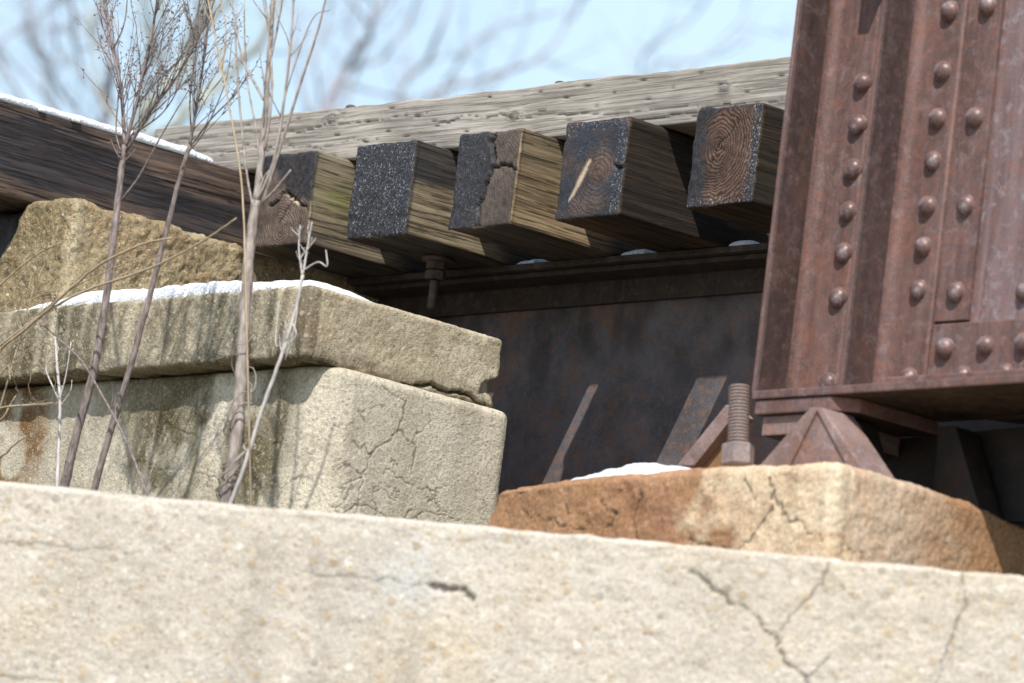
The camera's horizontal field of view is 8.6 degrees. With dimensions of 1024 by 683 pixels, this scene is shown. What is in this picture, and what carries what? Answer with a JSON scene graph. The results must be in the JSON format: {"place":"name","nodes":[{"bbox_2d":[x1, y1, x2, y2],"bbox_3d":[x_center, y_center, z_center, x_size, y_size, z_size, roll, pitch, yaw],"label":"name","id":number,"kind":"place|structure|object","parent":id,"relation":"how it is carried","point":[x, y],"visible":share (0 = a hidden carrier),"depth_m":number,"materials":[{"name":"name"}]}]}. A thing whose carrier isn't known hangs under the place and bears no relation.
{"place":"outdoors","nodes":[
{"label":"outdoors","id":0,"kind":"place"},
{"bbox_2d":[0,285,506,525],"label":"concrete pier","id":1,"kind":"structure","parent":0,"point":[375,409],"depth_m":18.11,"materials":[{"name":"beige concrete"}]},
{"bbox_2d":[0,198,377,312],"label":"concrete backwall","id":2,"kind":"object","parent":1,"relation":"on","point":[206,261],"visible":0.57,"depth_m":18.95,"materials":[{"name":"beige concrete"}]},
{"bbox_2d":[0,212,22,257],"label":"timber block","id":3,"kind":"structure","parent":2,"relation":"attached to","point":[9,222],"depth_m":19.07,"materials":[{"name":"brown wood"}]},
{"bbox_2d":[0,100,279,258],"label":"header timber","id":4,"kind":"object","parent":2,"relation":"on","point":[45,157],"visible":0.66,"depth_m":19.17,"materials":[{"name":"brown wood"}]},
{"bbox_2d":[0,93,213,162],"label":"snow patch","id":5,"kind":"object","parent":4,"relation":"on","point":[146,139],"visible":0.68,"depth_m":19.16,"materials":[{"name":"white snow"}]},
{"bbox_2d":[154,56,790,175],"bbox_3d":[1.534,-0.715,17.190,0.214,0.177,7.423,16,-14,-41],"label":"guard timber","id":6,"kind":"object","parent":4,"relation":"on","point":[676,101],"visible":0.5,"depth_m":18.72,"materials":[{"name":"grey wood"}]},
{"bbox_2d":[12,280,370,311],"bbox_3d":[-0.837,-0.084,18.537,0.462,0.054,1.421,16,-14,-41],"label":"snow patch","id":7,"kind":"object","parent":1,"relation":"on","point":[167,292],"visible":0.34,"depth_m":18.26,"materials":[{"name":"white snow"}]},
{"bbox_2d":[0,0,796,135],"label":"sky","id":8,"kind":"structure","parent":0,"point":[715,18],"materials":[{"name":"blue"}]},
{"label":"ground bank","id":9,"kind":"structure","parent":0,"visible":0},
{"bbox_2d":[44,336,71,486],"bbox_3d":[-1.193,0.444,17.730,0.027,0.949,0.206,16,-13,-40],"label":"dead weed","id":10,"kind":"object","parent":9,"relation":"on","point":[60,390],"visible":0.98,"depth_m":17.79,"materials":[{"name":"beige plant"}]},
{"bbox_2d":[41,315,148,495],"bbox_3d":[-0.971,0.384,17.278,0.054,0.962,0.885,16,-14,-42],"label":"dry twig","id":11,"kind":"object","parent":9,"relation":"on","point":[120,429],"visible":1,"depth_m":17.39,"materials":[{"name":"plant"}]},
{"bbox_2d":[0,217,236,458],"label":"dry grass clump","id":12,"kind":"object","parent":9,"relation":"on","point":[50,307],"visible":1,"depth_m":17.65,"materials":[{"name":"plant"}]},
{"bbox_2d":[60,0,240,487],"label":"dead weed","id":13,"kind":"object","parent":9,"relation":"on","point":[80,418],"visible":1,"depth_m":17.69,"materials":[{"name":"plant"}]},
{"bbox_2d":[91,0,261,490],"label":"dead weed","id":14,"kind":"object","parent":9,"relation":"on","point":[111,428],"visible":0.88,"depth_m":17.69,"materials":[{"name":"plant"}]},
{"bbox_2d":[204,0,251,505],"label":"grass stem","id":15,"kind":"object","parent":9,"relation":"on","point":[245,282],"visible":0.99,"depth_m":17.20,"materials":[{"name":"plant"}]},
{"bbox_2d":[215,334,256,504],"bbox_3d":[-0.706,0.415,17.079,0.065,0.891,0.101,16,-14,-41],"label":"dead vine","id":16,"kind":"object","parent":9,"relation":"on","point":[235,461],"visible":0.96,"depth_m":17.11,"materials":[{"name":"plant"}]},
{"bbox_2d":[212,0,329,503],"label":"dead weed","id":17,"kind":"object","parent":9,"relation":"on","point":[236,435],"visible":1,"depth_m":17.24,"materials":[{"name":"beige plant"}]},
{"bbox_2d":[228,221,327,503],"bbox_3d":[-0.664,0.274,17.039,0.046,1.167,0.434,16,-14,-41],"label":"dead weed","id":18,"kind":"object","parent":9,"relation":"on","point":[265,400],"visible":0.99,"depth_m":17.03,"materials":[{"name":"beige plant"}]},
{"bbox_2d":[487,462,1023,575],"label":"concrete pedestal","id":19,"kind":"object","parent":9,"relation":"on","point":[843,512],"visible":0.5,"depth_m":16.46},
{"bbox_2d":[572,463,691,479],"bbox_3d":[0.329,0.346,16.920,0.232,0.077,0.560,16,-14,-41],"label":"snow patch","id":20,"kind":"object","parent":19,"relation":"on","point":[642,468],"visible":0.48,"depth_m":16.83,"materials":[{"name":"white snow"}]},
{"bbox_2d":[347,243,1023,526],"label":"approach girder","id":21,"kind":"object","parent":19,"relation":"on","point":[613,362],"visible":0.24,"depth_m":18.78,"materials":[{"name":"brown metal"}]},
{"bbox_2d":[255,151,447,278],"bbox_3d":[0.298,-0.129,20.015,2.606,0.276,0.257,16,-14,-41],"label":"crosstie","id":22,"kind":"object","parent":21,"relation":"on","point":[316,188],"visible":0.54,"depth_m":19.15,"materials":[{"name":"beige wood"}]},
{"bbox_2d":[347,140,550,269],"bbox_3d":[0.582,-0.148,19.708,2.606,0.275,0.256,16,-14,-41],"label":"crosstie","id":23,"kind":"object","parent":21,"relation":"on","point":[402,200],"visible":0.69,"depth_m":18.85,"materials":[{"name":"beige wood"}]},
{"bbox_2d":[421,254,453,310],"bbox_3d":[-0.216,-0.161,18.993,0.089,0.149,0.090,16,-14,-41],"label":"hook bolt","id":24,"kind":"object","parent":23,"relation":"attached to","point":[435,273],"visible":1,"depth_m":18.98,"materials":[{"name":"brown metal"}]},
{"bbox_2d":[518,259,548,263],"bbox_3d":[0.096,-0.208,18.996,0.157,0.031,0.085,14,-12,-34],"label":"snow patch","id":25,"kind":"object","parent":21,"relation":"on","point":[533,261],"visible":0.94,"depth_m":18.95,"materials":[{"name":"white snow"}]},
{"bbox_2d":[448,128,656,260],"bbox_3d":[0.869,-0.170,19.395,2.607,0.276,0.257,16,-14,-41],"label":"crosstie","id":26,"kind":"object","parent":21,"relation":"on","point":[506,188],"visible":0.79,"depth_m":18.54,"materials":[{"name":"brown wood"}]},
{"bbox_2d":[621,249,654,254],"bbox_3d":[0.393,-0.228,18.671,0.173,0.027,0.091,13,-12,-31],"label":"snow patch","id":27,"kind":"object","parent":21,"relation":"on","point":[640,251],"visible":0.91,"depth_m":18.62,"materials":[{"name":"white snow"}]},
{"bbox_2d":[555,116,769,251],"bbox_3d":[1.158,-0.191,19.082,2.607,0.276,0.256,16,-14,-41],"label":"crosstie","id":28,"kind":"object","parent":21,"relation":"on","point":[626,179],"visible":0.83,"depth_m":18.24,"materials":[{"name":"brown wood"}]},
{"bbox_2d":[686,103,783,233],"bbox_3d":[1.500,-0.216,18.711,2.606,0.276,0.256,16,-14,-41],"label":"crosstie","id":29,"kind":"object","parent":21,"relation":"on","point":[735,160],"visible":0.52,"depth_m":17.84,"materials":[{"name":"brown wood"}]},
{"bbox_2d":[729,240,759,245],"bbox_3d":[0.677,-0.250,18.362,0.170,0.028,0.092,13,-12,-32],"label":"snow patch","id":30,"kind":"object","parent":21,"relation":"on","point":[743,242],"visible":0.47,"depth_m":18.32,"materials":[{"name":"white snow"}]},
{"bbox_2d":[721,384,753,466],"bbox_3d":[0.555,0.207,16.723,0.071,0.203,0.082,16,-21,-41],"label":"anchor bolt","id":31,"kind":"object","parent":19,"relation":"attached to","point":[737,449],"visible":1,"depth_m":16.70,"materials":[{"name":"brown metal"}]},
{"bbox_2d":[677,405,1023,522],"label":"bearing shoe","id":32,"kind":"object","parent":19,"relation":"on","point":[983,470],"visible":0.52,"depth_m":16.74,"materials":[{"name":"metal"}]},
{"bbox_2d":[752,0,1023,436],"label":"plate girder","id":33,"kind":"object","parent":32,"relation":"on","point":[893,299],"visible":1,"depth_m":16.89,"materials":[{"name":"brown metal"}]},
{"bbox_2d":[988,414,1023,423],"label":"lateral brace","id":34,"kind":"object","parent":33,"relation":"attached to","point":[1016,418],"visible":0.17,"depth_m":16.75,"materials":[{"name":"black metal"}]},
{"bbox_3d":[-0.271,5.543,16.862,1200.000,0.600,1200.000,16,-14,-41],"label":"ground","id":35,"kind":"structure","parent":0,"visible":0},
{"bbox_2d":[0,0,194,125],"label":"bare tree","id":36,"kind":"object","parent":35,"relation":"on","point":[105,117],"visible":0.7,"depth_m":39.98,"materials":[{"name":"grey plant"}]},
{"bbox_2d":[65,0,312,136],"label":"bare tree","id":37,"kind":"object","parent":35,"relation":"on","point":[181,117],"visible":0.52,"depth_m":35.97,"materials":[{"name":"grey plant"}]},
{"bbox_2d":[280,0,472,111],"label":"bare tree","id":38,"kind":"object","parent":35,"relation":"on","point":[338,81],"visible":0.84,"depth_m":43.04,"materials":[{"name":"grey plant"}]},
{"bbox_2d":[0,481,1023,682],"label":"retaining wall","id":39,"kind":"structure","parent":35,"relation":"on","point":[102,587],"depth_m":15.94,"materials":[{"name":"concrete"}]},
{"bbox_2d":[380,0,662,99],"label":"bare tree","id":40,"kind":"object","parent":35,"relation":"on","point":[445,86],"visible":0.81,"depth_m":45.94,"materials":[{"name":"grey plant"}]},
{"bbox_2d":[588,0,793,74],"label":"bare tree","id":41,"kind":"object","parent":35,"relation":"on","point":[649,49],"visible":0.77,"depth_m":49.97,"materials":[{"name":"grey plant"}]}
]}

